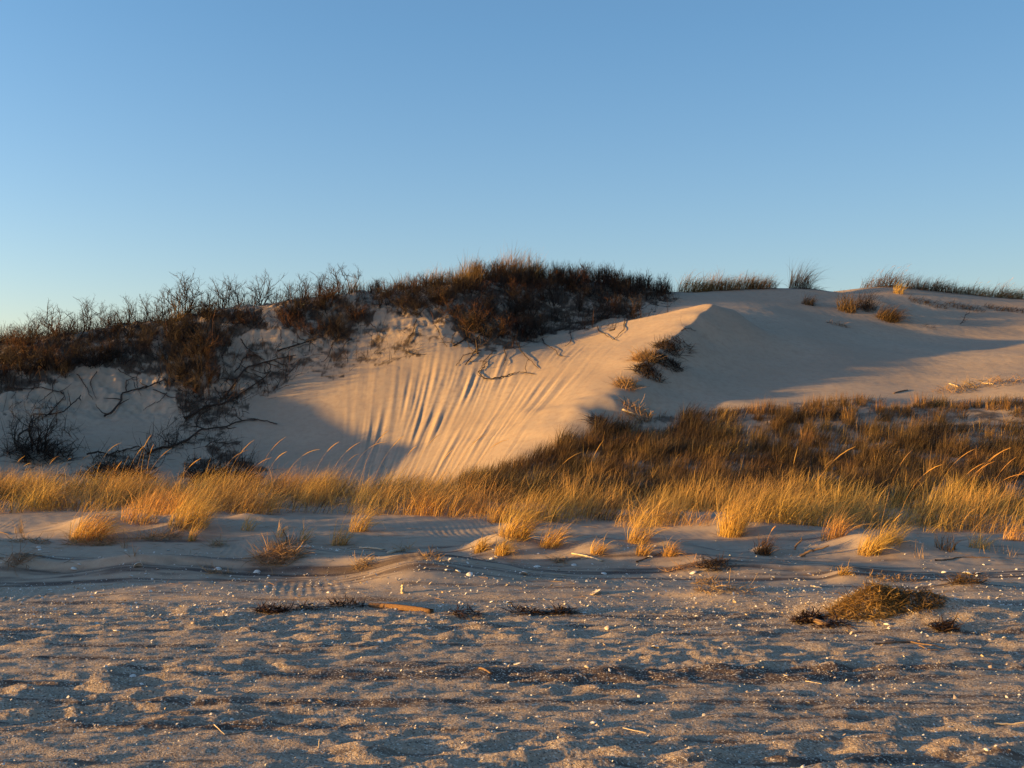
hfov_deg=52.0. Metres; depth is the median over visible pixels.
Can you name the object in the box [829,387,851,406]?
grass tuft
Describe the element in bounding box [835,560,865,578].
grass tuft
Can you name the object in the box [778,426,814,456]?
grass tuft
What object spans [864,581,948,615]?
straw clump
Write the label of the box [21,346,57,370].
brush
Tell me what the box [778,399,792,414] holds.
grass tuft
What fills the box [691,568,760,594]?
straw clump
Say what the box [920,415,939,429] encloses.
grass tuft
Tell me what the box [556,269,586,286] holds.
brush
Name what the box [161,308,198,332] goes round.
brush
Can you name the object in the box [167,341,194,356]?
brush
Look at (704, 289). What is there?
grass tuft
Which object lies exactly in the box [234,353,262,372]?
exposed root
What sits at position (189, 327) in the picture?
brush
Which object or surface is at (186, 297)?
bare shrub
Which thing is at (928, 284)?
grass tuft
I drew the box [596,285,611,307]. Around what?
bare shrub
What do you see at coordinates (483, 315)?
brush
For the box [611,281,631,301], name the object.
bare shrub
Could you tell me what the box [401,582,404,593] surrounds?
stake
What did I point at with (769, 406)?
grass tuft
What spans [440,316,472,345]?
exposed root
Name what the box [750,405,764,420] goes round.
grass tuft
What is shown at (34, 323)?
bare shrub
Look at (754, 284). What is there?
grass tuft
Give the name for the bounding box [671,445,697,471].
grass tuft
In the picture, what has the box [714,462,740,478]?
grass tuft
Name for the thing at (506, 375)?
exposed root
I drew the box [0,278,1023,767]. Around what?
sand ground
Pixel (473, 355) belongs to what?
exposed root
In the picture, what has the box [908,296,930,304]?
grass tuft
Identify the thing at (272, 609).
seaweed clump
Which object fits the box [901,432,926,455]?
grass tuft
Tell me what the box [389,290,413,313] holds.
brush
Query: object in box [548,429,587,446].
straw clump
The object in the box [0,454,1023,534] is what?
beach grass
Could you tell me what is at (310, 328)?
brush
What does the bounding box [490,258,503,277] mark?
brush
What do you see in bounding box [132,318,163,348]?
bare shrub
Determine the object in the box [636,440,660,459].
grass tuft
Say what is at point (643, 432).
grass tuft
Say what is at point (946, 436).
grass tuft
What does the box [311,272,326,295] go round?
bare shrub
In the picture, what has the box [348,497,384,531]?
grass tuft
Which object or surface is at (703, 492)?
dune grass
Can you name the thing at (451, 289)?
brush
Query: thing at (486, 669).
board
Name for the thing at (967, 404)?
grass tuft
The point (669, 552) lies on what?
grass tuft
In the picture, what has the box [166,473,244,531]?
grass tuft
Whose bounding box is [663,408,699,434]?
grass tuft
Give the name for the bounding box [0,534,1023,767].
shell fragments
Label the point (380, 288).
brush
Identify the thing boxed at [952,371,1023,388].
straw clump
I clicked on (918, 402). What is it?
grass tuft
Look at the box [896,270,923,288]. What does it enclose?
grass tuft
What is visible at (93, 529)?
grass tuft
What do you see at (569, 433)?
grass tuft
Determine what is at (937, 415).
grass tuft
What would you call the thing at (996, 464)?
grass tuft
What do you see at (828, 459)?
grass tuft
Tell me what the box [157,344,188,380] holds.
brush
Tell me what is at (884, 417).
grass tuft
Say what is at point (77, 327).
brush
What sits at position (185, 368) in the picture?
brush
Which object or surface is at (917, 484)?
grass tuft
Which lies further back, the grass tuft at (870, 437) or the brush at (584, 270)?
the brush at (584, 270)
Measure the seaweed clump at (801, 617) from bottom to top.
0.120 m
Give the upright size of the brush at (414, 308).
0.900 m
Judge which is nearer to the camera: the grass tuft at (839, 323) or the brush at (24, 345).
the brush at (24, 345)
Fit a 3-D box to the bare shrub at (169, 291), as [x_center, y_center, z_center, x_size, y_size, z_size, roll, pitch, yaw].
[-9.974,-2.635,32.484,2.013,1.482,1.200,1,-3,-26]
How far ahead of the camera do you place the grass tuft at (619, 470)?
19.87 m
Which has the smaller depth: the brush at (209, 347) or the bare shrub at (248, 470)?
the bare shrub at (248, 470)
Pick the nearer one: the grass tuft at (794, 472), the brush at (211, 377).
the grass tuft at (794, 472)
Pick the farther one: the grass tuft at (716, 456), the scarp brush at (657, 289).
the scarp brush at (657, 289)
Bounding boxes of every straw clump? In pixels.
[0,535,48,575]
[3,530,56,544]
[56,532,123,546]
[118,521,188,541]
[197,562,240,575]
[199,532,238,548]
[232,530,315,574]
[263,535,318,547]
[344,547,379,571]
[391,538,414,551]
[409,544,445,560]
[541,550,575,564]
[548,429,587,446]
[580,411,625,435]
[606,372,648,391]
[615,394,656,422]
[624,357,671,383]
[626,345,665,365]
[646,348,686,373]
[649,335,689,357]
[657,552,714,571]
[668,334,696,353]
[686,552,743,573]
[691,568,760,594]
[691,573,720,584]
[819,578,918,625]
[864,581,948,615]
[865,570,923,581]
[930,380,980,393]
[936,565,989,586]
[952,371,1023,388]
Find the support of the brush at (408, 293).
on the sand ground at (786, 346)
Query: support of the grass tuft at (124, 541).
on the sand ground at (786, 346)
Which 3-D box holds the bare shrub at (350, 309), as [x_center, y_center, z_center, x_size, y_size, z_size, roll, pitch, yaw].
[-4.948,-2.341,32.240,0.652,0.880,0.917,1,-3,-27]
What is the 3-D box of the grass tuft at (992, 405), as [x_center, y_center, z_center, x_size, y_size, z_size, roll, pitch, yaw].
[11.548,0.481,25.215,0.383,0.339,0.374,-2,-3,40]
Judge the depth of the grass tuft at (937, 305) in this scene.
40.96 m
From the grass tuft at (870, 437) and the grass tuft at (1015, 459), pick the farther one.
the grass tuft at (870, 437)
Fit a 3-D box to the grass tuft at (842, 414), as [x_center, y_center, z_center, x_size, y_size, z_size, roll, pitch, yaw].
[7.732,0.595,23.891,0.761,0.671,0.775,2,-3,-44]
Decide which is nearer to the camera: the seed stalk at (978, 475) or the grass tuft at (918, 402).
the seed stalk at (978, 475)
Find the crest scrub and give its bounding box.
[0,259,676,351]
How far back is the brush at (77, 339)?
29.25 m
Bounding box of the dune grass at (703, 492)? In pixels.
[455,393,1023,515]
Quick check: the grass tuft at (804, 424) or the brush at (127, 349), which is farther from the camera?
the brush at (127, 349)
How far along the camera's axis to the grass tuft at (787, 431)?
23.05 m
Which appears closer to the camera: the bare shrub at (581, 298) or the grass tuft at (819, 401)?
the grass tuft at (819, 401)
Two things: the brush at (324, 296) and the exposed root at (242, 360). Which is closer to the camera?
the exposed root at (242, 360)
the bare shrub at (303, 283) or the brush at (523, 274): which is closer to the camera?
the bare shrub at (303, 283)
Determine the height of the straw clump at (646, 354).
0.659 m
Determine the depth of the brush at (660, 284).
38.33 m
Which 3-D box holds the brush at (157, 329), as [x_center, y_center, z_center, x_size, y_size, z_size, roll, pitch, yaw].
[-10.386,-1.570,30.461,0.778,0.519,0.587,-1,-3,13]
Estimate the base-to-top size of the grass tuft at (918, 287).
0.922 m
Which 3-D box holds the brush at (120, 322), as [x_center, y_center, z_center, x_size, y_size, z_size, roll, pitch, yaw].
[-11.308,-1.844,30.686,1.426,1.014,1.008,0,-2,-5]
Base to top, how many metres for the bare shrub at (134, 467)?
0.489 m
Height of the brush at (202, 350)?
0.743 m
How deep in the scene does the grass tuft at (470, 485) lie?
17.45 m
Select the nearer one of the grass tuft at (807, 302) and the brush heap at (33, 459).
the brush heap at (33, 459)
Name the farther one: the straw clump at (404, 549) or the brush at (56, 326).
the brush at (56, 326)
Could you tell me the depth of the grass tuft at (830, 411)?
24.22 m
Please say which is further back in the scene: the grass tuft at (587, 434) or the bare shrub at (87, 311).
the bare shrub at (87, 311)
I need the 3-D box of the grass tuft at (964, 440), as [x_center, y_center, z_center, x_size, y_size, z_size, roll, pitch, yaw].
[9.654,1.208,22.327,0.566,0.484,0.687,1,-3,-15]
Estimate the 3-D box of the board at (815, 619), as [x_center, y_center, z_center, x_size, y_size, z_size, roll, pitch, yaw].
[2.409,1.876,8.306,0.055,0.048,0.310,1,-3,-24]
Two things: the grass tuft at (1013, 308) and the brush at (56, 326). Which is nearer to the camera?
the brush at (56, 326)
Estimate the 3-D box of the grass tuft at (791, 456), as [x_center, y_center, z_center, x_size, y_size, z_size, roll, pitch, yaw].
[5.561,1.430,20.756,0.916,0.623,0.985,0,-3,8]
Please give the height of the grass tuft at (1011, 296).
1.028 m
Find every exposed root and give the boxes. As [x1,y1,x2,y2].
[8,368,70,394]
[16,393,80,458]
[45,391,65,416]
[86,438,146,457]
[96,374,165,416]
[148,407,276,453]
[184,369,270,418]
[205,431,240,446]
[221,345,294,399]
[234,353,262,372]
[278,327,331,350]
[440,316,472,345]
[465,341,487,364]
[472,308,496,353]
[478,353,491,377]
[478,360,532,378]
[556,317,606,329]
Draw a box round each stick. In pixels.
[225,730,277,734]
[636,552,661,561]
[799,545,828,556]
[875,641,944,648]
[935,556,989,560]
[994,722,1023,724]
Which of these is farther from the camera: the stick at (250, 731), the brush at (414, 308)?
the brush at (414, 308)
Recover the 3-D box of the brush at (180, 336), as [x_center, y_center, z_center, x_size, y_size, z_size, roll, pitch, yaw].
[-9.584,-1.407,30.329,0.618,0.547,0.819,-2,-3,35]
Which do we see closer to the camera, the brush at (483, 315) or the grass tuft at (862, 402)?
the grass tuft at (862, 402)
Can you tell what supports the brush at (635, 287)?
on the sand ground at (786, 346)
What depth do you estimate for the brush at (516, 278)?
35.89 m
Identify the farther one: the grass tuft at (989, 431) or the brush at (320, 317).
the brush at (320, 317)
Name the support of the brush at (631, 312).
on the sand ground at (786, 346)
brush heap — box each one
[0,431,79,464]
[69,454,158,482]
[179,454,266,486]
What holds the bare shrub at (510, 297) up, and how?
on the sand ground at (786, 346)
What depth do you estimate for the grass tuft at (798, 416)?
24.05 m
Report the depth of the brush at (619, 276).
37.48 m
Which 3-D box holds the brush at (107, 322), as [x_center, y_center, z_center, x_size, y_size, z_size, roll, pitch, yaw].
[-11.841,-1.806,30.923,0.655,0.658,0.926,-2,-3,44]
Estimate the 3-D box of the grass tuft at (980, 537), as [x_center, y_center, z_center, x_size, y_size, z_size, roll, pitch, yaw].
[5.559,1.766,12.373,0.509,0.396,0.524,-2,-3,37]
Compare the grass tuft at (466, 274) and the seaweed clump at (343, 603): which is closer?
the seaweed clump at (343, 603)
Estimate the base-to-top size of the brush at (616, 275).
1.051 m
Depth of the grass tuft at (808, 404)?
24.97 m
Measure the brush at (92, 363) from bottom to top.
0.815 m
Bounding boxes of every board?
[359,547,384,549]
[368,603,433,613]
[387,549,401,553]
[477,667,492,672]
[571,553,603,560]
[805,617,830,625]
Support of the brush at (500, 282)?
on the sand ground at (786, 346)
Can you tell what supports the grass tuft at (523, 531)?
on the sand ground at (786, 346)
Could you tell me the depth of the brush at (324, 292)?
32.42 m
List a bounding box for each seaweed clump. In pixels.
[246,598,296,614]
[287,600,330,610]
[325,594,371,607]
[441,597,484,620]
[499,602,549,615]
[542,601,583,615]
[786,606,831,624]
[810,608,852,630]
[921,612,965,633]
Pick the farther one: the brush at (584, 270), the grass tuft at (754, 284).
the grass tuft at (754, 284)
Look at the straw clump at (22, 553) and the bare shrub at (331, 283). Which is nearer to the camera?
the straw clump at (22, 553)
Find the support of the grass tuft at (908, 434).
on the sand ground at (786, 346)
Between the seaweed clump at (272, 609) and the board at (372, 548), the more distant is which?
the board at (372, 548)
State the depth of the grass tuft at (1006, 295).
44.90 m
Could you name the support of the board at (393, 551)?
on the sand ground at (786, 346)
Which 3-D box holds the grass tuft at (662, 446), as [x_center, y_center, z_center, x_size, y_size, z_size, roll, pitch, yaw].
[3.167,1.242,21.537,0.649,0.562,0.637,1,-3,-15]
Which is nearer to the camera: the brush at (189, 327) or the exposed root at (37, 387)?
the exposed root at (37, 387)
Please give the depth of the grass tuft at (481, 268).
35.24 m
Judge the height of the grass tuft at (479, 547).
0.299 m
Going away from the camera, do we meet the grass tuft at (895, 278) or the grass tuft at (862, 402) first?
the grass tuft at (862, 402)
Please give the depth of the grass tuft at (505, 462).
20.87 m
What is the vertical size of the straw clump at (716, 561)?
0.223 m
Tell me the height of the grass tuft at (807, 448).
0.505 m
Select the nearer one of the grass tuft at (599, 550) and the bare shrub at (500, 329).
the grass tuft at (599, 550)
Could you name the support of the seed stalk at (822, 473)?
on the sand ground at (786, 346)
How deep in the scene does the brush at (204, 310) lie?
31.54 m
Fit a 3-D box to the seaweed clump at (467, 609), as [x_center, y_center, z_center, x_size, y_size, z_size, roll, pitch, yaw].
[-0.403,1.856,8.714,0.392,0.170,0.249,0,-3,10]
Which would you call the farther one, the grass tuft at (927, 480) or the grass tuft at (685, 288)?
the grass tuft at (685, 288)
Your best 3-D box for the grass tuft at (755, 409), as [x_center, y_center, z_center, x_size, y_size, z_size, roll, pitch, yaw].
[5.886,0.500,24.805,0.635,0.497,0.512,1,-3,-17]
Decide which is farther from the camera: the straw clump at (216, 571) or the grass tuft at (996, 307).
the grass tuft at (996, 307)
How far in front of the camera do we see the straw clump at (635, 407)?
24.58 m
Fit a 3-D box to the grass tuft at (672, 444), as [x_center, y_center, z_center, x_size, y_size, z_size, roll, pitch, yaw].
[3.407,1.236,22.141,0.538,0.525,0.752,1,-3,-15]
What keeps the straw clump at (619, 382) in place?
on the sand ground at (786, 346)
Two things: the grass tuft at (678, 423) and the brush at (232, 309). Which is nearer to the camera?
the grass tuft at (678, 423)
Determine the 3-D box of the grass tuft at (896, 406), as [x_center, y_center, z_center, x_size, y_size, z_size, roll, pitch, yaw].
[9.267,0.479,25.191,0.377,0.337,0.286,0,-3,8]
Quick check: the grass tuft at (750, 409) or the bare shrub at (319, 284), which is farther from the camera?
the bare shrub at (319, 284)
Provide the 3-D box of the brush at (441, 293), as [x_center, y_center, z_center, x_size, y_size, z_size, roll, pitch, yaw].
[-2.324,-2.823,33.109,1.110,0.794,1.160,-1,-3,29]
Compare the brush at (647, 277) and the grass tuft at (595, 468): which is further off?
the brush at (647, 277)
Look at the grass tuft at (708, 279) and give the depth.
40.58 m
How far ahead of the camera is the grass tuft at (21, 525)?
13.78 m
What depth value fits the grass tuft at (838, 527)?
12.75 m
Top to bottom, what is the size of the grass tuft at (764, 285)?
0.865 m
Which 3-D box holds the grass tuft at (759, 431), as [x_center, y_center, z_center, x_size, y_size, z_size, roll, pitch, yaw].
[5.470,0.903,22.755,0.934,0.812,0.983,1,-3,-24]
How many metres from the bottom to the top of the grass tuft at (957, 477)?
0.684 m
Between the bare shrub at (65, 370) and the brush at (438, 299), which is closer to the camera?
the bare shrub at (65, 370)
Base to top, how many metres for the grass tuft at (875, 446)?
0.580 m
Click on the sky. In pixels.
(142, 141)
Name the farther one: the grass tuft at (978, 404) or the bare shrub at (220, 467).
the grass tuft at (978, 404)
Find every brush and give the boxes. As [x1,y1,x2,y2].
[0,264,683,476]
[0,322,39,345]
[0,333,56,361]
[0,345,24,363]
[0,360,14,374]
[1,319,38,353]
[2,343,54,374]
[3,353,41,371]
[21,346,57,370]
[28,330,66,350]
[34,345,73,370]
[43,319,67,336]
[52,344,85,371]
[58,317,87,336]
[65,341,120,367]
[67,336,85,357]
[71,341,105,368]
[72,335,128,360]
[88,326,108,341]
[93,338,114,362]
[95,313,119,331]
[99,305,151,337]
[121,340,148,354]
[137,334,182,360]
[141,322,162,335]
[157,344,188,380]
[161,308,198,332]
[167,327,189,342]
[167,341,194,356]
[168,321,199,341]
[170,315,201,337]
[175,360,196,375]
[175,367,208,392]
[178,314,205,328]
[186,344,215,365]
[187,335,219,356]
[188,333,226,353]
[189,299,227,320]
[191,361,223,380]
[198,303,213,317]
[200,360,225,383]
[204,306,222,320]
[211,329,234,346]
[212,324,235,336]
[215,297,245,319]
[222,307,247,324]
[236,309,259,326]
[267,303,304,326]
[271,291,322,316]
[273,300,300,317]
[292,317,328,335]
[303,285,338,304]
[310,286,341,307]
[312,283,349,305]
[313,311,352,329]
[325,325,353,338]
[326,313,350,331]
[340,303,369,321]
[348,309,369,322]
[368,286,389,307]
[371,278,407,296]
[380,291,398,305]
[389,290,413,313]
[396,295,411,306]
[397,271,430,292]
[397,283,421,302]
[399,291,420,303]
[406,294,434,317]
[412,276,445,294]
[420,282,460,304]
[422,289,446,307]
[428,286,453,300]
[429,285,456,305]
[430,270,459,289]
[432,290,450,306]
[433,281,463,295]
[435,296,462,317]
[453,274,465,289]
[453,308,488,332]
[454,312,476,324]
[461,299,490,319]
[462,275,485,292]
[462,297,484,310]
[471,310,490,320]
[471,313,508,337]
[473,279,496,294]
[482,294,504,308]
[486,312,514,337]
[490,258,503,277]
[491,258,507,276]
[495,271,510,288]
[496,272,532,292]
[500,292,528,315]
[500,316,515,329]
[506,275,524,296]
[507,271,527,287]
[507,312,529,326]
[511,269,533,285]
[513,282,541,303]
[515,265,531,281]
[522,307,552,336]
[530,257,546,275]
[530,268,555,286]
[531,269,566,286]
[540,304,563,323]
[553,259,571,278]
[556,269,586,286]
[562,271,593,289]
[575,262,592,280]
[578,257,594,278]
[587,261,613,282]
[593,302,617,319]
[602,263,623,283]
[603,296,618,312]
[608,264,626,287]
[610,279,639,296]
[613,293,644,313]
[635,268,649,283]
[641,289,654,299]
[642,273,653,288]
[647,272,669,292]
[653,277,667,291]
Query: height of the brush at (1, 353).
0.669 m
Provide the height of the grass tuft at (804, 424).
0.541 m
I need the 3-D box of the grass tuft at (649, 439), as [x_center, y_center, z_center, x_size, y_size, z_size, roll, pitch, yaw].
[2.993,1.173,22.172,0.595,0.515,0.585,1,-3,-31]
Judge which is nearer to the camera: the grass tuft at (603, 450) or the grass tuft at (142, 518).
the grass tuft at (142, 518)
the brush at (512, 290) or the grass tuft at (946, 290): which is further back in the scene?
the grass tuft at (946, 290)
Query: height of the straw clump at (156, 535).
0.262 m
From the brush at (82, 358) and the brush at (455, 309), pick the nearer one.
the brush at (82, 358)
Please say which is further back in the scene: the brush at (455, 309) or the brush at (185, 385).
the brush at (455, 309)
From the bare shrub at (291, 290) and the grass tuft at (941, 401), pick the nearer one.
the grass tuft at (941, 401)
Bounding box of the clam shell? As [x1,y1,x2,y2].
[591,589,600,594]
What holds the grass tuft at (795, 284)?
on the sand ground at (786, 346)
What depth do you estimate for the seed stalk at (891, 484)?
13.90 m
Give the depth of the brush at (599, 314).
34.99 m
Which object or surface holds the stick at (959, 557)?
on the sand ground at (786, 346)
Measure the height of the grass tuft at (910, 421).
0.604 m
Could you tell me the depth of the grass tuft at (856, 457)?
20.91 m
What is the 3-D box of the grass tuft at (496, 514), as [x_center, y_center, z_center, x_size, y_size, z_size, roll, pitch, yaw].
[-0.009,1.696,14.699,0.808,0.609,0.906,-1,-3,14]
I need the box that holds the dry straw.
[0,513,1023,599]
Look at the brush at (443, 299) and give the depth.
33.02 m
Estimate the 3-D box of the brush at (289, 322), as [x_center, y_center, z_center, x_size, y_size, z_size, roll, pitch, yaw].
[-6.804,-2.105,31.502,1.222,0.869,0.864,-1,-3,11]
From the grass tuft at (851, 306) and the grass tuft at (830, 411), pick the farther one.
the grass tuft at (851, 306)
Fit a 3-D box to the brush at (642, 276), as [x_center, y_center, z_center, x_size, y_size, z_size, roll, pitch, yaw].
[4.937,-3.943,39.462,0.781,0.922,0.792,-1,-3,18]
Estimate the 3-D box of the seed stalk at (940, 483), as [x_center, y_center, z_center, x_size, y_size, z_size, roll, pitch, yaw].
[5.828,1.426,13.963,0.625,1.135,0.010,-1,-3,23]
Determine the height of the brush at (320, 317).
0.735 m
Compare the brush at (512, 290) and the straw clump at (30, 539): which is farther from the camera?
the brush at (512, 290)
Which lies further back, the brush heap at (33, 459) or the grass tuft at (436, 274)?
the grass tuft at (436, 274)
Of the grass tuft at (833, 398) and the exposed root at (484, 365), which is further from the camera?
the exposed root at (484, 365)
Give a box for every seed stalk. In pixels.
[797,446,855,525]
[880,451,910,529]
[926,449,973,530]
[948,462,991,525]
[954,448,1009,528]
[961,449,1005,527]
[977,457,1015,530]
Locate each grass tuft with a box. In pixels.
[12,517,25,533]
[59,492,144,545]
[116,527,127,547]
[118,491,175,527]
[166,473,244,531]
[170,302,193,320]
[186,520,206,541]
[240,507,267,530]
[276,520,297,537]
[299,516,324,540]
[328,514,362,546]
[346,276,367,293]
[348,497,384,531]
[391,274,415,289]
[424,261,453,286]
[440,267,456,283]
[450,262,484,288]
[457,251,493,284]
[457,478,490,494]
[461,529,495,553]
[485,464,507,482]
[487,485,531,523]
[491,489,565,545]
[492,246,524,276]
[492,537,528,559]
[496,453,522,468]
[500,244,536,277]
[502,464,539,502]
[513,244,559,280]
[527,471,554,494]
[529,511,593,548]
[551,442,576,457]
[552,422,589,448]
[553,444,578,463]
[562,436,576,450]
[578,419,605,443]
[580,537,615,555]
[581,453,618,480]
[582,431,602,452]
[590,408,619,435]
[596,473,619,490]
[597,435,618,456]
[606,452,622,466]
[608,401,641,432]
[608,462,632,477]
[613,434,633,449]
[614,502,680,544]
[621,446,655,471]
[622,427,654,448]
[632,529,664,556]
[634,426,652,437]
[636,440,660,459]
[643,430,657,447]
[651,432,675,455]
[652,533,689,556]
[656,469,701,495]
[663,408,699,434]
[664,430,687,451]
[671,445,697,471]
[676,267,710,292]
[678,397,705,423]
[680,410,696,425]
[685,412,715,437]
[685,428,717,458]
[689,274,721,291]
[694,411,710,427]
[695,458,713,472]
[696,444,737,467]
[703,463,718,476]
[704,270,739,290]
[704,465,728,482]
[705,486,782,537]
[707,450,736,471]
[710,268,745,290]
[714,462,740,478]
[722,276,748,290]
[734,270,765,288]
[741,273,779,288]
[745,402,753,413]
[747,430,774,452]
[748,412,776,442]
[749,396,767,414]
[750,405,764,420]
[752,273,777,289]
[752,527,787,555]
[758,395,778,414]
[761,272,785,288]
[766,412,796,433]
[767,404,793,427]
[768,434,795,461]
[771,428,798,447]
[775,443,811,470]
[777,418,801,439]
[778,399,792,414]
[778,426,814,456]
[782,258,825,288]
[784,462,807,479]
[787,402,816,423]
[794,456,818,477]
[795,421,825,447]
[796,434,819,453]
[798,392,815,408]
[799,414,825,430]
[801,292,819,305]
[802,430,820,445]
[803,442,834,465]
[806,394,828,408]
[809,467,839,482]
[811,503,873,540]
[812,424,834,446]
[816,442,844,459]
[818,400,847,419]
[818,451,838,471]
[819,411,835,430]
[822,394,838,407]
[826,445,855,465]
[827,320,850,327]
[828,291,862,312]
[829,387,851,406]
[833,459,847,473]
[835,399,860,422]
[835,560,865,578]
[837,461,859,479]
[840,453,877,476]
[841,284,888,312]
[845,425,877,450]
[849,448,866,466]
[851,392,866,403]
[851,512,915,556]
[857,394,868,406]
[859,473,888,493]
[860,268,893,287]
[861,407,886,435]
[862,438,891,464]
[863,427,883,441]
[864,438,888,452]
[870,447,900,469]
[870,511,923,547]
[873,397,890,412]
[873,456,893,478]
[874,264,911,286]
[874,295,920,323]
[875,407,895,421]
[890,399,902,409]
[892,436,909,447]
[893,283,904,293]
[895,449,915,465]
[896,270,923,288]
[899,469,932,497]
[900,425,920,444]
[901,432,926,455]
[905,276,933,290]
[906,411,937,432]
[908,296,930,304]
[910,391,928,408]
[910,430,932,450]
[914,275,942,290]
[915,444,969,484]
[915,469,937,491]
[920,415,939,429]
[924,273,958,291]
[924,299,948,308]
[927,437,959,466]
[930,400,954,422]
[932,392,949,406]
[934,275,955,292]
[934,527,963,551]
[935,415,957,431]
[935,426,962,448]
[936,434,953,452]
[938,453,971,478]
[940,466,992,491]
[942,423,978,457]
[944,276,968,294]
[945,299,971,308]
[951,284,973,294]
[953,457,984,488]
[955,431,977,449]
[956,415,972,432]
[958,471,1006,497]
[960,398,975,408]
[960,448,987,467]
[962,278,994,294]
[964,303,986,311]
[965,524,1002,548]
[968,281,995,297]
[970,394,983,408]
[972,424,1014,452]
[977,464,1007,488]
[979,541,1019,555]
[983,283,1006,297]
[984,303,1008,311]
[984,425,997,438]
[984,453,1013,474]
[985,397,998,410]
[987,277,1023,297]
[996,282,1023,298]
[996,392,1014,410]
[1003,519,1023,541]
[1005,306,1023,312]
[1006,441,1023,468]
[1008,285,1023,298]
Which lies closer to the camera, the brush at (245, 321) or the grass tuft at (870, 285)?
the brush at (245, 321)
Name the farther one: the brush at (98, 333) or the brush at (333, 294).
the brush at (333, 294)
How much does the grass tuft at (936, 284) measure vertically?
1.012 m
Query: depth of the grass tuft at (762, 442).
22.11 m
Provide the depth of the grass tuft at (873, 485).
18.30 m
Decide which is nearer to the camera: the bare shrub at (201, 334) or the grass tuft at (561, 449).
the grass tuft at (561, 449)
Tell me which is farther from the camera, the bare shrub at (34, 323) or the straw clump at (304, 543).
the bare shrub at (34, 323)
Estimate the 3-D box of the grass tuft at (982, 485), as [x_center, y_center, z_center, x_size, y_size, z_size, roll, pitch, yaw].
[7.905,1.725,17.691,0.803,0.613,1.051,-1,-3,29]
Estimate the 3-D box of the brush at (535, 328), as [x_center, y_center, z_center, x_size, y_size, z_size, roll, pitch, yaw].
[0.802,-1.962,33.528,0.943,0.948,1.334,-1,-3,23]
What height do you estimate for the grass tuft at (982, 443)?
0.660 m
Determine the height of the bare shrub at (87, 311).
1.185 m
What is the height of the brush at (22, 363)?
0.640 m
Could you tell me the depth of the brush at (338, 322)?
31.54 m
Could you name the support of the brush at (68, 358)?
on the sand ground at (786, 346)
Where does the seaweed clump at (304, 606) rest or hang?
on the sand ground at (786, 346)
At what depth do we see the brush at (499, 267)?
36.61 m
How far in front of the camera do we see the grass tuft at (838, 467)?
20.27 m
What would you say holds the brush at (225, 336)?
on the sand ground at (786, 346)
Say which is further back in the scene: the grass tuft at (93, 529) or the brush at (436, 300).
the brush at (436, 300)
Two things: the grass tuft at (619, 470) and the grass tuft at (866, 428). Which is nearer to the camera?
the grass tuft at (619, 470)
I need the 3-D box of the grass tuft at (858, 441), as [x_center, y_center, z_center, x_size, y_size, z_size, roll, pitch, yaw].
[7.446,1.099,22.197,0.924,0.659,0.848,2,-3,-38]
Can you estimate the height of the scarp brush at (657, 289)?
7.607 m
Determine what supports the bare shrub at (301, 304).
on the sand ground at (786, 346)
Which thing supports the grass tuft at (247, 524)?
on the sand ground at (786, 346)
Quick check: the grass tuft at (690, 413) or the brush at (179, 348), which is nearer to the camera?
the grass tuft at (690, 413)
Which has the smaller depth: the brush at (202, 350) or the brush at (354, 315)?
the brush at (202, 350)
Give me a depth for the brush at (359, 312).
32.02 m
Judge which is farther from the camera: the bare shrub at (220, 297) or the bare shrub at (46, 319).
the bare shrub at (220, 297)
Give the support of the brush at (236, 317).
on the sand ground at (786, 346)
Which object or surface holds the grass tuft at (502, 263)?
on the sand ground at (786, 346)
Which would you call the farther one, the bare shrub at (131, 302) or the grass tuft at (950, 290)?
the grass tuft at (950, 290)
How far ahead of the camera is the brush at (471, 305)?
33.20 m
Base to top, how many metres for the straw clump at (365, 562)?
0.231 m
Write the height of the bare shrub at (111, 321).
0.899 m
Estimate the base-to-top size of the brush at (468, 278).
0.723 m
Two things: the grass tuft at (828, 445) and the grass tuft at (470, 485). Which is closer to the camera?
the grass tuft at (470, 485)
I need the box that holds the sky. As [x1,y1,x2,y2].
[0,0,1023,336]
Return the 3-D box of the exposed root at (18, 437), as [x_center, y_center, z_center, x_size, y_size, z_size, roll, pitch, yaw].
[-11.556,0.937,25.700,0.766,1.669,3.815,0,-2,-4]
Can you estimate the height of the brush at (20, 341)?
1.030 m
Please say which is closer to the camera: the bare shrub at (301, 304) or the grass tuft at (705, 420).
the grass tuft at (705, 420)
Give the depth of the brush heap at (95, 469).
23.44 m
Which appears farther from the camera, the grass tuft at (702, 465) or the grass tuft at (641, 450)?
the grass tuft at (641, 450)
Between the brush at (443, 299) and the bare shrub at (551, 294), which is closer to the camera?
the brush at (443, 299)
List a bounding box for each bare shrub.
[0,340,26,365]
[0,415,35,443]
[9,400,64,452]
[16,440,35,463]
[24,314,45,332]
[34,298,73,332]
[37,435,67,458]
[40,343,61,367]
[55,360,72,378]
[64,310,84,333]
[73,294,99,331]
[88,302,115,326]
[104,338,130,359]
[104,457,122,475]
[113,295,136,323]
[122,293,154,322]
[127,460,144,474]
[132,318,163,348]
[148,286,177,320]
[153,307,186,342]
[160,321,200,356]
[161,275,221,316]
[167,272,205,314]
[180,451,213,480]
[181,368,204,392]
[182,340,209,375]
[191,325,218,353]
[195,289,216,309]
[206,274,245,307]
[206,450,232,479]
[221,280,251,305]
[234,457,262,479]
[245,270,284,305]
[265,290,278,302]
[280,282,299,299]
[284,296,308,319]
[297,274,315,296]
[306,294,332,315]
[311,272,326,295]
[312,275,342,292]
[320,263,363,294]
[339,298,358,317]
[461,311,485,332]
[473,289,498,318]
[490,321,507,337]
[501,285,525,311]
[539,273,567,305]
[572,283,594,311]
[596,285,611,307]
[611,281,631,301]
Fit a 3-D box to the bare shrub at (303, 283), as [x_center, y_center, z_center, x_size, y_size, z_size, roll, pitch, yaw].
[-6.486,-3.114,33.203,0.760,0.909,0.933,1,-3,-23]

